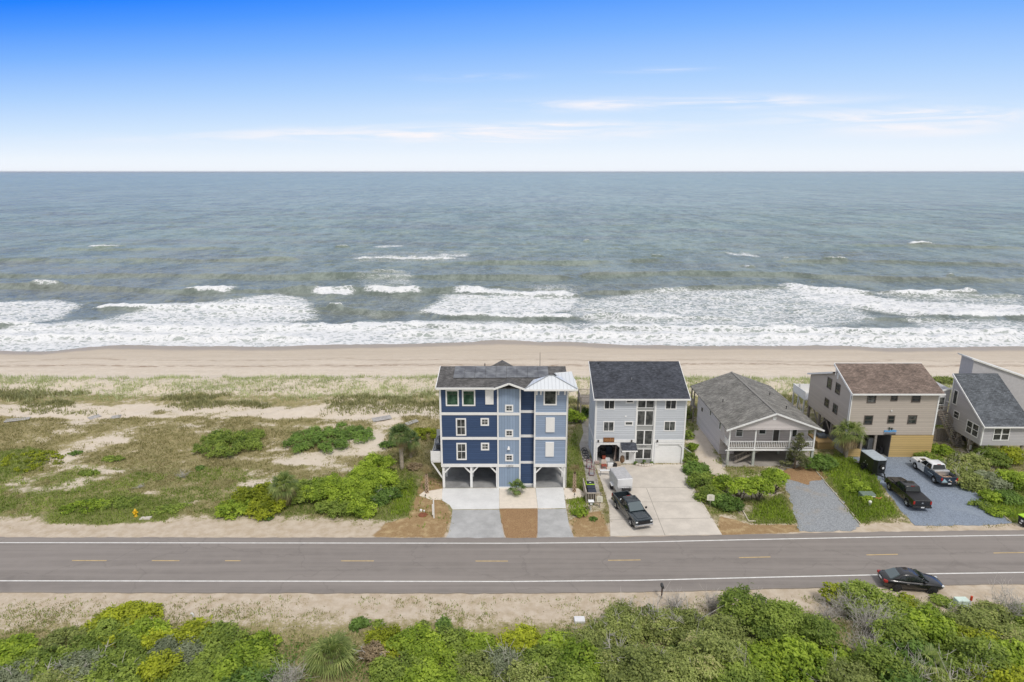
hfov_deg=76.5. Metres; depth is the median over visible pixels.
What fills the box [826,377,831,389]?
window
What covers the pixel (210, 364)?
ground
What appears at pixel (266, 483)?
shrub
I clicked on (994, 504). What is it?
rank grass
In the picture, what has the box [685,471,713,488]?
shrub
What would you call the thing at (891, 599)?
shrub
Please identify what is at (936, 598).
shrub
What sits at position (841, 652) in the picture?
shrub
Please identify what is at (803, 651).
shrub
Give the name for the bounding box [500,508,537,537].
mulch bed
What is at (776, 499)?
rank grass
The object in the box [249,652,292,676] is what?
shrub
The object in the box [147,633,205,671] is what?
shrub
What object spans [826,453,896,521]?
rank grass
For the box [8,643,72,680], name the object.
shrub
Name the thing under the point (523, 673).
shrub
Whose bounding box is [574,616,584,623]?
ground box
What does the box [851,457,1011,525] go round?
gravel drive
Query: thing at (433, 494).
sand bed
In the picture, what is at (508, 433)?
window
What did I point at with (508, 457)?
window
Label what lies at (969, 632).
shrub
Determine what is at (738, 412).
beach house
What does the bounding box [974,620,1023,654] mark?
shrub
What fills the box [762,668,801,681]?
shrub
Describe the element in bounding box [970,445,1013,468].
shrub
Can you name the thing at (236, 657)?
shrub
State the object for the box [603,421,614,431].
window
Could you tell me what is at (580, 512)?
shrub
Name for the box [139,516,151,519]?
concrete pad
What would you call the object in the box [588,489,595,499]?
wheelie bin
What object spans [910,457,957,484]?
pickup truck
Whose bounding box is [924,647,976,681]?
shrub
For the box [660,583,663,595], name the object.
mailbox
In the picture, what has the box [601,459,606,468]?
garden chair
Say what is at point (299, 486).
shrub
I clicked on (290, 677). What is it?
bare shrub
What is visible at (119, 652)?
shrub
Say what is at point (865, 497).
shrub
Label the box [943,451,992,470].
shrub
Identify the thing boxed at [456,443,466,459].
window
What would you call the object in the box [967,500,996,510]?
shrub
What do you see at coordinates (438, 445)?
air conditioner
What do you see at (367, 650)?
shrub
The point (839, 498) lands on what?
timber edging
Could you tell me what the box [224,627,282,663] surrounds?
shrub
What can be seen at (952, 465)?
shrub
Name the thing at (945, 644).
shrub
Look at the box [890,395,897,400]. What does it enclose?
window
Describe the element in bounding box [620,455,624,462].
garden urn
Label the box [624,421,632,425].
window
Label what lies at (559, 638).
shrub
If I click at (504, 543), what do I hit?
edge marking
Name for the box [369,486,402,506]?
shrub
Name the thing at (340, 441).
shrub
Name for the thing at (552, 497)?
driveway
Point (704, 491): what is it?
shrub
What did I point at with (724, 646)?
shrub
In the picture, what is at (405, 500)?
rank grass
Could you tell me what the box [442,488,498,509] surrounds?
driveway
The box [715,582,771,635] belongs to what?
oak tree
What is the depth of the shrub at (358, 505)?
67.05 m
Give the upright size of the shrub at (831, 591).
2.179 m
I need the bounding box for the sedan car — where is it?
[877,567,944,594]
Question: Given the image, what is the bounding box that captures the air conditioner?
[436,443,440,449]
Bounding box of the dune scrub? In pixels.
[0,385,811,417]
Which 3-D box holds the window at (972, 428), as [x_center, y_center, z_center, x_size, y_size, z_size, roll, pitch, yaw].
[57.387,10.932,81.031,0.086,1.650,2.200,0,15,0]
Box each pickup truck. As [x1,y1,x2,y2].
[611,490,652,527]
[884,477,931,508]
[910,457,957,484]
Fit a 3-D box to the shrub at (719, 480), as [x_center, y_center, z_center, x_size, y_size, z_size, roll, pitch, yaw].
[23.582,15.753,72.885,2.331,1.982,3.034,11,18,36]
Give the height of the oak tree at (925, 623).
2.966 m
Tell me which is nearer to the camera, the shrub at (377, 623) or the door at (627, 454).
the shrub at (377, 623)
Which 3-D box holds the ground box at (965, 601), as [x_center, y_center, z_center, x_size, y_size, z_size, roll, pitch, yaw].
[37.014,21.487,53.533,1.000,0.600,0.640,0,15,0]
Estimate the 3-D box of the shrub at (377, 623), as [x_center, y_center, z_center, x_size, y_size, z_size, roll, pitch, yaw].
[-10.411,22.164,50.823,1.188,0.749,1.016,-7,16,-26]
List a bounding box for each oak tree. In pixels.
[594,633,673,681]
[634,643,705,681]
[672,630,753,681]
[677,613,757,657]
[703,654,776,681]
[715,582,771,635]
[737,637,805,681]
[748,598,813,644]
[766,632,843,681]
[790,610,847,647]
[799,652,880,681]
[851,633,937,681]
[866,616,928,655]
[894,601,960,644]
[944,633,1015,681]
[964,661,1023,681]
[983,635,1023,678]
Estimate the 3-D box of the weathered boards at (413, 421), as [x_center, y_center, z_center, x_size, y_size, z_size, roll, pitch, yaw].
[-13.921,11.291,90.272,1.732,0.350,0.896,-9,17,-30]
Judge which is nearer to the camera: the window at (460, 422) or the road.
the road
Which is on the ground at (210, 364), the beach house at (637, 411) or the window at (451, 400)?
the beach house at (637, 411)
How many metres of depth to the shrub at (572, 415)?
91.62 m
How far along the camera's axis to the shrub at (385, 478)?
72.81 m
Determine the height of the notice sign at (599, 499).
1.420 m
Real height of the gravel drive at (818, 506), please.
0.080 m
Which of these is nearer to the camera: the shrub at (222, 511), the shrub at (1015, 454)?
the shrub at (222, 511)
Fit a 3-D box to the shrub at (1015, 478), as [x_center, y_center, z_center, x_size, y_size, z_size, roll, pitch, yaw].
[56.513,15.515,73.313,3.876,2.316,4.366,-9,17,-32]
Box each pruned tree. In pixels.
[724,476,755,500]
[743,475,774,500]
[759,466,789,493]
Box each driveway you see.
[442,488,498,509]
[536,487,565,507]
[595,464,721,536]
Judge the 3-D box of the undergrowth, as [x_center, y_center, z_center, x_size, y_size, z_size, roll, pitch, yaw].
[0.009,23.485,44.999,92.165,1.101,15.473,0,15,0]
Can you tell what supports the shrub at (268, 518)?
on the ground at (210, 364)
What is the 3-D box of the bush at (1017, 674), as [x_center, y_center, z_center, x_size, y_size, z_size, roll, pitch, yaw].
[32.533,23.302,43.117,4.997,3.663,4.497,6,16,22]
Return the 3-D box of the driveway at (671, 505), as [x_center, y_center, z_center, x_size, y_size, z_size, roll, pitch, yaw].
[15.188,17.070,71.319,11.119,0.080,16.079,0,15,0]
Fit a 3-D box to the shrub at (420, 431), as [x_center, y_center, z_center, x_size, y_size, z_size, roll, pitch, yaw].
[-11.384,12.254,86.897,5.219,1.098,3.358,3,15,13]
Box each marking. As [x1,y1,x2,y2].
[0,535,1023,581]
[72,552,1023,560]
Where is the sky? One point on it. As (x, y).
(86, 85)
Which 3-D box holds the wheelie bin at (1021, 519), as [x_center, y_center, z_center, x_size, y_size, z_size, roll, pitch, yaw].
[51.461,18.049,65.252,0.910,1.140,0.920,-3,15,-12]
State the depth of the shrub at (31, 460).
80.05 m
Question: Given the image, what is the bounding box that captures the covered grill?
[816,433,826,437]
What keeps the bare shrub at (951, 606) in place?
on the ground at (210, 364)
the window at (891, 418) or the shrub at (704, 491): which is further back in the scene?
the window at (891, 418)
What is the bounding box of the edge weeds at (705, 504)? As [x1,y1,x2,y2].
[419,402,1012,534]
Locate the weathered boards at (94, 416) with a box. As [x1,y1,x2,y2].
[87,414,100,419]
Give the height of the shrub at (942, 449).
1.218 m
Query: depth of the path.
82.14 m
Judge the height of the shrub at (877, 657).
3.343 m
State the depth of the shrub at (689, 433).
86.45 m
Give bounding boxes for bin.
[586,481,594,489]
[587,485,595,491]
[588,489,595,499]
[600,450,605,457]
[1018,513,1023,526]
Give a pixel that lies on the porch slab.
(767, 458)
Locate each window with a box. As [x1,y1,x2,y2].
[445,390,458,405]
[456,418,465,435]
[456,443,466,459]
[462,390,474,405]
[481,418,488,425]
[481,443,488,449]
[505,405,512,411]
[505,430,512,436]
[505,454,512,460]
[543,391,556,404]
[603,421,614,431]
[604,401,614,409]
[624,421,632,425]
[635,449,651,458]
[636,430,652,444]
[637,410,653,425]
[638,401,654,407]
[663,421,675,430]
[665,401,676,409]
[735,430,742,436]
[758,430,765,433]
[791,430,797,436]
[824,397,828,407]
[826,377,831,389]
[832,403,837,414]
[835,382,840,394]
[863,415,873,424]
[866,395,876,402]
[887,415,894,422]
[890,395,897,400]
[907,415,917,423]
[911,395,920,401]
[952,389,958,404]
[952,410,959,419]
[965,419,979,437]
[992,428,1010,440]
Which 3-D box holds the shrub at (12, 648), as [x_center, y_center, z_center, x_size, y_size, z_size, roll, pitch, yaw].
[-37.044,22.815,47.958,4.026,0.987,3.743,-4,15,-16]
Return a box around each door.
[624,452,629,462]
[655,444,681,462]
[772,430,779,442]
[938,396,945,410]
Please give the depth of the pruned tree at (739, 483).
69.43 m
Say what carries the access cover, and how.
on the ground at (210, 364)
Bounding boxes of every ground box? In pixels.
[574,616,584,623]
[953,597,969,606]
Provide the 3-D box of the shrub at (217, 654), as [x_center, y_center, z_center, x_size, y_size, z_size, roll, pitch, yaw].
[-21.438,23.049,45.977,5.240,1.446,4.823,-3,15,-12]
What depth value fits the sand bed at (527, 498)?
70.62 m
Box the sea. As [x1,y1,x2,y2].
[0,172,1023,351]
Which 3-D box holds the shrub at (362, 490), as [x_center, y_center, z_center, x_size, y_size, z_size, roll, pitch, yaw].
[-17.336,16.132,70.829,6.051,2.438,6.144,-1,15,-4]
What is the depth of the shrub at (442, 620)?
50.77 m
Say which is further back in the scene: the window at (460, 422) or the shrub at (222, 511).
the window at (460, 422)
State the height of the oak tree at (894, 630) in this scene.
3.540 m
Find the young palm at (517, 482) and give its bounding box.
[507,478,525,495]
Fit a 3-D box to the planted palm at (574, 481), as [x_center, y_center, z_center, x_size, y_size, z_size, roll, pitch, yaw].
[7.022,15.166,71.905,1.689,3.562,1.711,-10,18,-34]
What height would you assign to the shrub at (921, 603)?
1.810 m
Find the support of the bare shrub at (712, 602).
on the ground at (210, 364)
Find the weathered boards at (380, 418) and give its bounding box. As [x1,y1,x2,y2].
[372,415,391,421]
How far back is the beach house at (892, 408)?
80.53 m
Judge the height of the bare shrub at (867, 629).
2.981 m
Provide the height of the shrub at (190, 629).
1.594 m
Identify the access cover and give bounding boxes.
[418,512,427,516]
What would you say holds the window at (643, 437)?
in the beach house at (637, 411)
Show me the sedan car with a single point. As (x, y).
(897, 579)
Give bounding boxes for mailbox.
[588,500,593,510]
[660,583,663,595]
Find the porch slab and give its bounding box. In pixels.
[721,451,809,466]
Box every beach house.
[431,360,577,487]
[588,361,690,463]
[689,372,824,464]
[792,363,945,456]
[935,353,1023,452]
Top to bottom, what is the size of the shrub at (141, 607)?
1.225 m
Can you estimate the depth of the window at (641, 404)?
77.54 m
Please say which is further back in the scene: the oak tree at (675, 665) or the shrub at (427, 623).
the shrub at (427, 623)
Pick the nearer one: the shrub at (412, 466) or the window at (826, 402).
the shrub at (412, 466)
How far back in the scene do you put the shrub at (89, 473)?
76.37 m
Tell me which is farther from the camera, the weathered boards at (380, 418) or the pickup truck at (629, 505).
the weathered boards at (380, 418)
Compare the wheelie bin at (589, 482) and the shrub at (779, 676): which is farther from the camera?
the wheelie bin at (589, 482)
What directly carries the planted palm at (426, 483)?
on the sand bed at (433, 494)
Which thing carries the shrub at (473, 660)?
on the ground at (210, 364)
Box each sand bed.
[419,489,441,499]
[499,488,537,507]
[564,488,583,498]
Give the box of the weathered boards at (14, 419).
[4,417,30,422]
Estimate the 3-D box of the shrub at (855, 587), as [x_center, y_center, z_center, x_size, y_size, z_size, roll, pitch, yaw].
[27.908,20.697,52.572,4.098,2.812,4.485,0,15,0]
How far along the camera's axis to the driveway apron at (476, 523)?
65.61 m
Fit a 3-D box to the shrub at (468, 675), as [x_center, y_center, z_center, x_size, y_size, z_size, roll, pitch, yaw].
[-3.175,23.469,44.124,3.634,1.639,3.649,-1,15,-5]
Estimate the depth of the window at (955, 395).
84.11 m
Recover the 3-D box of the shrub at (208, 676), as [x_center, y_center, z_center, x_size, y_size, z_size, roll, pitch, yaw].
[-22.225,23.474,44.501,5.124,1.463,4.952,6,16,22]
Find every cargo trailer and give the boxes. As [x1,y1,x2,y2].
[609,467,632,491]
[856,450,886,479]
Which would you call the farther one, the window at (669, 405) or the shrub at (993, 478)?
the window at (669, 405)
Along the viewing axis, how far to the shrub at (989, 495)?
70.05 m
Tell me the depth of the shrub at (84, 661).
46.19 m
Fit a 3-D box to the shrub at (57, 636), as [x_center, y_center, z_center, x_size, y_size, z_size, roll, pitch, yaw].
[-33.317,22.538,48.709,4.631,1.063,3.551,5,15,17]
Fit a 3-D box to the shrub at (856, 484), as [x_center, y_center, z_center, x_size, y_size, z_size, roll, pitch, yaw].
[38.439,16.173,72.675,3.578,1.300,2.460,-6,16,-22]
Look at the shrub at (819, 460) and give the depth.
77.58 m
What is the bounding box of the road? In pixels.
[0,530,1023,593]
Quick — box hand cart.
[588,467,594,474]
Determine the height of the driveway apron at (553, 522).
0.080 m
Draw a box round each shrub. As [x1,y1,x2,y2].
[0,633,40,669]
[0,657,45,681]
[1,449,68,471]
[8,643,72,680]
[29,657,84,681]
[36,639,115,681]
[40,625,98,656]
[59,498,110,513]
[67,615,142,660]
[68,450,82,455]
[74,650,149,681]
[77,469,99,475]
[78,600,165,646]
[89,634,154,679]
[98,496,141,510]
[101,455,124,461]
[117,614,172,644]
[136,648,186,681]
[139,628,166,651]
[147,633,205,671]
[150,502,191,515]
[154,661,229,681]
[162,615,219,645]
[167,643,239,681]
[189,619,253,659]
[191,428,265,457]
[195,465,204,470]
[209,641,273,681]
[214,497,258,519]
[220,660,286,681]
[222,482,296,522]
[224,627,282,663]
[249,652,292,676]
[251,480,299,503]
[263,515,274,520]
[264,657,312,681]
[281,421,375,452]
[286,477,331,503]
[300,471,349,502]
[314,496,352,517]
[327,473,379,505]
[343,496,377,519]
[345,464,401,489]
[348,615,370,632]
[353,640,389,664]
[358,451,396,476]
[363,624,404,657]
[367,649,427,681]
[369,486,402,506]
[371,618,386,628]
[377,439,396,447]
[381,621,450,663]
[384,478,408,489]
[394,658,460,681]
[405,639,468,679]
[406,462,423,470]
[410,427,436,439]
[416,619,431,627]
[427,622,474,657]
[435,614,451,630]
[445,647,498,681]
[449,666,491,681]
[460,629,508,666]
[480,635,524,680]
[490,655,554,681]
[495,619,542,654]
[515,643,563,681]
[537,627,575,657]
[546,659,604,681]
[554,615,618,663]
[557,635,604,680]
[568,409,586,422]
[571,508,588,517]
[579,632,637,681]
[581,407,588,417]
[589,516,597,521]
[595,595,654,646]
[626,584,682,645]
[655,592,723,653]
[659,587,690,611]
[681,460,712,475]
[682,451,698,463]
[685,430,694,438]
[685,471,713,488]
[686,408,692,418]
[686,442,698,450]
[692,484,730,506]
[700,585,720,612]
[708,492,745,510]
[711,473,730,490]
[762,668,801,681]
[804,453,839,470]
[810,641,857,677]
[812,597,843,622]
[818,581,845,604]
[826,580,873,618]
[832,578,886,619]
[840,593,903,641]
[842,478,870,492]
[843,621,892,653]
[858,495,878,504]
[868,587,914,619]
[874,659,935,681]
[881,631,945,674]
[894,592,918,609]
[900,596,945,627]
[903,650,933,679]
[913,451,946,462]
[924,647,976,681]
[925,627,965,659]
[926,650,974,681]
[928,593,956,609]
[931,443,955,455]
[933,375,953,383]
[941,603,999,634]
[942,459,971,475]
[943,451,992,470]
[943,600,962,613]
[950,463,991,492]
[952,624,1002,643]
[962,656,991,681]
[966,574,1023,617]
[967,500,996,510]
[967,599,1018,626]
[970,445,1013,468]
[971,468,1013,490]
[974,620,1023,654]
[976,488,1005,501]
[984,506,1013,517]
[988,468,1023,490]
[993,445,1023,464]
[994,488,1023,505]
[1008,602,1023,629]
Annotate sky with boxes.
[0,0,1023,171]
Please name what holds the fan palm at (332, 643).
on the ground at (210, 364)
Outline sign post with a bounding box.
[432,499,434,517]
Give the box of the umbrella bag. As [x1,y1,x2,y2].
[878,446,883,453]
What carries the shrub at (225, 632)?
on the ground at (210, 364)
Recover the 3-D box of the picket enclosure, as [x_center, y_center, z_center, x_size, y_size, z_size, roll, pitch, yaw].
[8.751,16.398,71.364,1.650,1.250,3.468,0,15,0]
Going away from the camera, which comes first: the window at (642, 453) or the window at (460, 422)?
the window at (460, 422)
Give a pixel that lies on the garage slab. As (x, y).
(459, 477)
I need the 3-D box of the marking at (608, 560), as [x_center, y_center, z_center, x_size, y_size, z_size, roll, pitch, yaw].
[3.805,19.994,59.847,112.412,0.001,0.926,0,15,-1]
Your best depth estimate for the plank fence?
85.64 m
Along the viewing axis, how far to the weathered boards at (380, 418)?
91.30 m
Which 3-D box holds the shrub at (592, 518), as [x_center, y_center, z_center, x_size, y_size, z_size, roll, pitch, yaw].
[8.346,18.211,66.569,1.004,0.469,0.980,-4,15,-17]
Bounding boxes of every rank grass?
[388,477,416,514]
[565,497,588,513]
[748,497,793,521]
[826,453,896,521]
[970,494,1023,521]
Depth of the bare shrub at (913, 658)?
43.87 m
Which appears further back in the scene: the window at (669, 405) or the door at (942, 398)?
the door at (942, 398)
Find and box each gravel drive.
[784,467,859,531]
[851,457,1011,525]
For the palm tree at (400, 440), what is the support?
on the ground at (210, 364)
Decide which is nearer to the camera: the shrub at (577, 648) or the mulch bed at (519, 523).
the shrub at (577, 648)
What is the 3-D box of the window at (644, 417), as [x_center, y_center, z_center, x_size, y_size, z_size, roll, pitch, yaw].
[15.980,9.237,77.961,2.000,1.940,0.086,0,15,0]
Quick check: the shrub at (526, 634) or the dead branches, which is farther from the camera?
the dead branches
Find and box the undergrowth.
[0,613,1013,681]
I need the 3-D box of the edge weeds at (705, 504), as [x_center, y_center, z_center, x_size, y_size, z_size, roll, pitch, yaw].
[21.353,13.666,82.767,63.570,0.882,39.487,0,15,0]
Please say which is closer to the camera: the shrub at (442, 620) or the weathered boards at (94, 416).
the shrub at (442, 620)
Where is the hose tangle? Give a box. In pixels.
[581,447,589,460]
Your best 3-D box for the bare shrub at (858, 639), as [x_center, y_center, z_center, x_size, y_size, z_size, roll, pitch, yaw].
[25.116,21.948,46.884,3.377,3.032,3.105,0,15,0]
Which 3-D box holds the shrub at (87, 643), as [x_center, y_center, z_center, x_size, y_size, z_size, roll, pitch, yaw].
[-30.578,22.211,49.177,5.440,1.564,4.290,-1,15,-3]
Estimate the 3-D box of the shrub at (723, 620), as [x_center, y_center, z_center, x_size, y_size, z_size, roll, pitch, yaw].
[15.342,21.718,47.399,5.896,3.392,6.080,13,19,41]
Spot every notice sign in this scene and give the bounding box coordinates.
[597,496,602,507]
[707,494,714,504]
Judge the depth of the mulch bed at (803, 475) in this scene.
76.44 m
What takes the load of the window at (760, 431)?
in the beach house at (738, 412)
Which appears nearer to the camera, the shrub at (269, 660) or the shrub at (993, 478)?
the shrub at (269, 660)
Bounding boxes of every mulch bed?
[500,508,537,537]
[783,467,824,484]
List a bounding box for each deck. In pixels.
[577,389,589,422]
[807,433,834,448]
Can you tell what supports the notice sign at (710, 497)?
on the ground at (210, 364)
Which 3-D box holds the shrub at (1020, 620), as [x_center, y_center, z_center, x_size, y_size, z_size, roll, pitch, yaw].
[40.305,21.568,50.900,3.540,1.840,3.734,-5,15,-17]
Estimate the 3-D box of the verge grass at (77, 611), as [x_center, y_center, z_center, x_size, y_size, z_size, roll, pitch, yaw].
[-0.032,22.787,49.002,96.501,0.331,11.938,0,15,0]
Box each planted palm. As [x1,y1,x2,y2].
[422,464,433,492]
[569,463,581,492]
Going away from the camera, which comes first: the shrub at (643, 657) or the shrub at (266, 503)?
the shrub at (643, 657)
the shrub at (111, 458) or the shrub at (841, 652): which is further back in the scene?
the shrub at (111, 458)
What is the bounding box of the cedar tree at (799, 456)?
[778,433,810,468]
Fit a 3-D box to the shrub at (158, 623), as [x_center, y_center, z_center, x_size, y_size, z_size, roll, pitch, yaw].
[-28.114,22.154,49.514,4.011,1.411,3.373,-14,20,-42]
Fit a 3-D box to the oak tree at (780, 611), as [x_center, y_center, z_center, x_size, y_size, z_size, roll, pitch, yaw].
[19.897,20.990,48.319,4.821,4.364,5.350,2,15,9]
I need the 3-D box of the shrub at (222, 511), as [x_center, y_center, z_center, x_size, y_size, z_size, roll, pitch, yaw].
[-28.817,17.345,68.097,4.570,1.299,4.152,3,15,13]
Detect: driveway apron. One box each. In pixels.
[446,510,504,537]
[538,509,573,537]
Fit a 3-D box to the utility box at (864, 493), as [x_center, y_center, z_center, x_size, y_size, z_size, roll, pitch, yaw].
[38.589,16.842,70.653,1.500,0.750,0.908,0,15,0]
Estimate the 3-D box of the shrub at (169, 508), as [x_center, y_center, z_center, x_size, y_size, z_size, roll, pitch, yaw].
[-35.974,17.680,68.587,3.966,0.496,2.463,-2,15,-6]
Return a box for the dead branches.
[174,469,191,477]
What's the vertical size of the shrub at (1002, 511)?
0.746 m
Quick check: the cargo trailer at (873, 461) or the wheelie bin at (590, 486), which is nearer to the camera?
the wheelie bin at (590, 486)
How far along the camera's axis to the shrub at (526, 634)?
47.96 m
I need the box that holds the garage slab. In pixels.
[445,467,562,487]
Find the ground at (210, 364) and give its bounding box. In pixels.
[0,340,1023,681]
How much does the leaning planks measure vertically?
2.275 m
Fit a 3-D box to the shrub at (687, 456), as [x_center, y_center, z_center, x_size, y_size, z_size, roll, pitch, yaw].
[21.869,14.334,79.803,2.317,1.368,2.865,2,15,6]
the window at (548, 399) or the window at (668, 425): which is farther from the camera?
the window at (668, 425)
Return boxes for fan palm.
[297,629,358,681]
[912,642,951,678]
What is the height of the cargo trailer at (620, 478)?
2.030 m
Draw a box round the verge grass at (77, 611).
[0,595,1020,681]
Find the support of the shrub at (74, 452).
on the ground at (210, 364)
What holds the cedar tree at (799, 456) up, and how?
on the mulch bed at (803, 475)
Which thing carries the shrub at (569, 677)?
on the ground at (210, 364)
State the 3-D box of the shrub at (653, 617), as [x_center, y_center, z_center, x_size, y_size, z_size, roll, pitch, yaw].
[10.965,20.807,49.979,4.839,4.078,4.398,5,15,18]
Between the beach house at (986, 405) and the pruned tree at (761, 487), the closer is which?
the pruned tree at (761, 487)
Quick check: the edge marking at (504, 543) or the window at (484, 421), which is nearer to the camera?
the edge marking at (504, 543)
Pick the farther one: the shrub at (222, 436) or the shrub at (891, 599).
the shrub at (222, 436)
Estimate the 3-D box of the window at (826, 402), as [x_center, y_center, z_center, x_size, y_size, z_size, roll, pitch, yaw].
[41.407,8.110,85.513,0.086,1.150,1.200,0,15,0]
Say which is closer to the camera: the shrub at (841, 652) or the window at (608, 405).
the shrub at (841, 652)
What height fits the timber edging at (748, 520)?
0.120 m
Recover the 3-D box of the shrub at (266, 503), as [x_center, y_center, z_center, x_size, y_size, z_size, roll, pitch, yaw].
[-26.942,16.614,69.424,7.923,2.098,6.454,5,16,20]
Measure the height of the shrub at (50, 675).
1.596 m
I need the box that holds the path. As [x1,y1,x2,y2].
[579,417,599,491]
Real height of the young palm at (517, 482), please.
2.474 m
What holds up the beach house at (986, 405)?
on the ground at (210, 364)
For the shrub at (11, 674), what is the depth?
45.16 m
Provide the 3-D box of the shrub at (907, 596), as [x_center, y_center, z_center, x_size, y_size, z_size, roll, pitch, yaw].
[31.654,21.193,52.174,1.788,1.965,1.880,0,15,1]
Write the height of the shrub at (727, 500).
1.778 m
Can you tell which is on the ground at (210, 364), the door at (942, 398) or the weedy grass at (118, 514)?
the weedy grass at (118, 514)
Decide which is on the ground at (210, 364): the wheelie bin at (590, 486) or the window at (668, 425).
the wheelie bin at (590, 486)
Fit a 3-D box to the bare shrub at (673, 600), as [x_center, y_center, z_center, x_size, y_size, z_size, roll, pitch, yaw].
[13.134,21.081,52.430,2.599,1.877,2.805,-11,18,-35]
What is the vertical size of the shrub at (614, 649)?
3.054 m
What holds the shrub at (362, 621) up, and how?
on the ground at (210, 364)
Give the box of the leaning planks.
[613,445,616,460]
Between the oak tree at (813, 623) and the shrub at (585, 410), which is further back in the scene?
the shrub at (585, 410)
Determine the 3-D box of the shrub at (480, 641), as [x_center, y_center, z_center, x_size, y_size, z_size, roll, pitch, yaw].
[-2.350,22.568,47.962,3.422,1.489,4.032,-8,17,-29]
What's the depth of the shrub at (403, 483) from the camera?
72.97 m
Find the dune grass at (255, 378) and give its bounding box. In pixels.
[0,372,952,404]
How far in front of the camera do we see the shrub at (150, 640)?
48.50 m
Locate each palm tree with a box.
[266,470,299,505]
[387,422,413,469]
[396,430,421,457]
[830,419,867,456]
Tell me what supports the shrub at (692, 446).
on the ground at (210, 364)
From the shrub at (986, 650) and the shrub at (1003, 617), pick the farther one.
the shrub at (1003, 617)
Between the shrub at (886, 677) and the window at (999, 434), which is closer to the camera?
the shrub at (886, 677)
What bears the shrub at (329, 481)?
on the ground at (210, 364)
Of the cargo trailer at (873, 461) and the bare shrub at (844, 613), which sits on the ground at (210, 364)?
the bare shrub at (844, 613)
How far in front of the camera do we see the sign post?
66.60 m
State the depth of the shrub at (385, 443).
83.24 m
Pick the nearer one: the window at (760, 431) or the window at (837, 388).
the window at (760, 431)
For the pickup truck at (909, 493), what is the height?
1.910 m
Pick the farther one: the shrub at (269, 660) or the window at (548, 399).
the window at (548, 399)
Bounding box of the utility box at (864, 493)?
[858,491,875,499]
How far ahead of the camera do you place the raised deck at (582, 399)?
93.22 m
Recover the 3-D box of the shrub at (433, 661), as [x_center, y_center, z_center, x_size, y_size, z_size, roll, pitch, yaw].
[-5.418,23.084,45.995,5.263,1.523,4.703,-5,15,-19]
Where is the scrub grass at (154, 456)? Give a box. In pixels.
[0,407,1023,528]
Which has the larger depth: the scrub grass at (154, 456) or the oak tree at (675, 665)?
the scrub grass at (154, 456)
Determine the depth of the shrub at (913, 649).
45.14 m
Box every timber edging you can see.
[741,508,755,521]
[816,471,860,524]
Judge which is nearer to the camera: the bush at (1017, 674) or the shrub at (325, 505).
the bush at (1017, 674)
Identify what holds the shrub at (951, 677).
on the ground at (210, 364)
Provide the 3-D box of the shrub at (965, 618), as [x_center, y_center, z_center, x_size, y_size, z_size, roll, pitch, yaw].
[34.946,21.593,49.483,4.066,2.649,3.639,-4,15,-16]
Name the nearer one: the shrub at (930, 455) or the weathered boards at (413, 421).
the shrub at (930, 455)
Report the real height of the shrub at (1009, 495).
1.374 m
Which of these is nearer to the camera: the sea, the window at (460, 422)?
the window at (460, 422)
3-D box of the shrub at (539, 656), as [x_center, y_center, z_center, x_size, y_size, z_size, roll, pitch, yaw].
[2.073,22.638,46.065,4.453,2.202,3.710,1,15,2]
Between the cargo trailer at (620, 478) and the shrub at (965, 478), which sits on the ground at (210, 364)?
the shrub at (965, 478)
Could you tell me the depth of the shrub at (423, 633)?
47.79 m
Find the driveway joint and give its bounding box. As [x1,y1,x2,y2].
[616,487,694,533]
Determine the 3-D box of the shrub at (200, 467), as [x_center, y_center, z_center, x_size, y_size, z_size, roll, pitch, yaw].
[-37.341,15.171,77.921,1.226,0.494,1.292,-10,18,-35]
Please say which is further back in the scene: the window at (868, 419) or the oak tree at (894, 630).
the window at (868, 419)
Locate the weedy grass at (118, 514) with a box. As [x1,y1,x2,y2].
[0,414,1023,527]
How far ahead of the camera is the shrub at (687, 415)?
93.31 m
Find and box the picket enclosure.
[583,478,600,502]
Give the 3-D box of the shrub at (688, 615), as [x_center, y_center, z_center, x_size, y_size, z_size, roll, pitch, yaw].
[13.173,21.160,49.631,4.757,3.341,4.513,-13,20,-42]
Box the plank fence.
[933,428,945,440]
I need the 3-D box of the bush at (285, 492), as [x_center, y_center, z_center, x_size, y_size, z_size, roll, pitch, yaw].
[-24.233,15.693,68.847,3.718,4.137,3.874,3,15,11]
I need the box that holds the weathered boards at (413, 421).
[405,419,418,424]
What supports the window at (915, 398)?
in the beach house at (892, 408)
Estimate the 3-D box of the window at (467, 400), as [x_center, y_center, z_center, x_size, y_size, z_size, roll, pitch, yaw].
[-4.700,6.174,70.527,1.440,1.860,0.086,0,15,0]

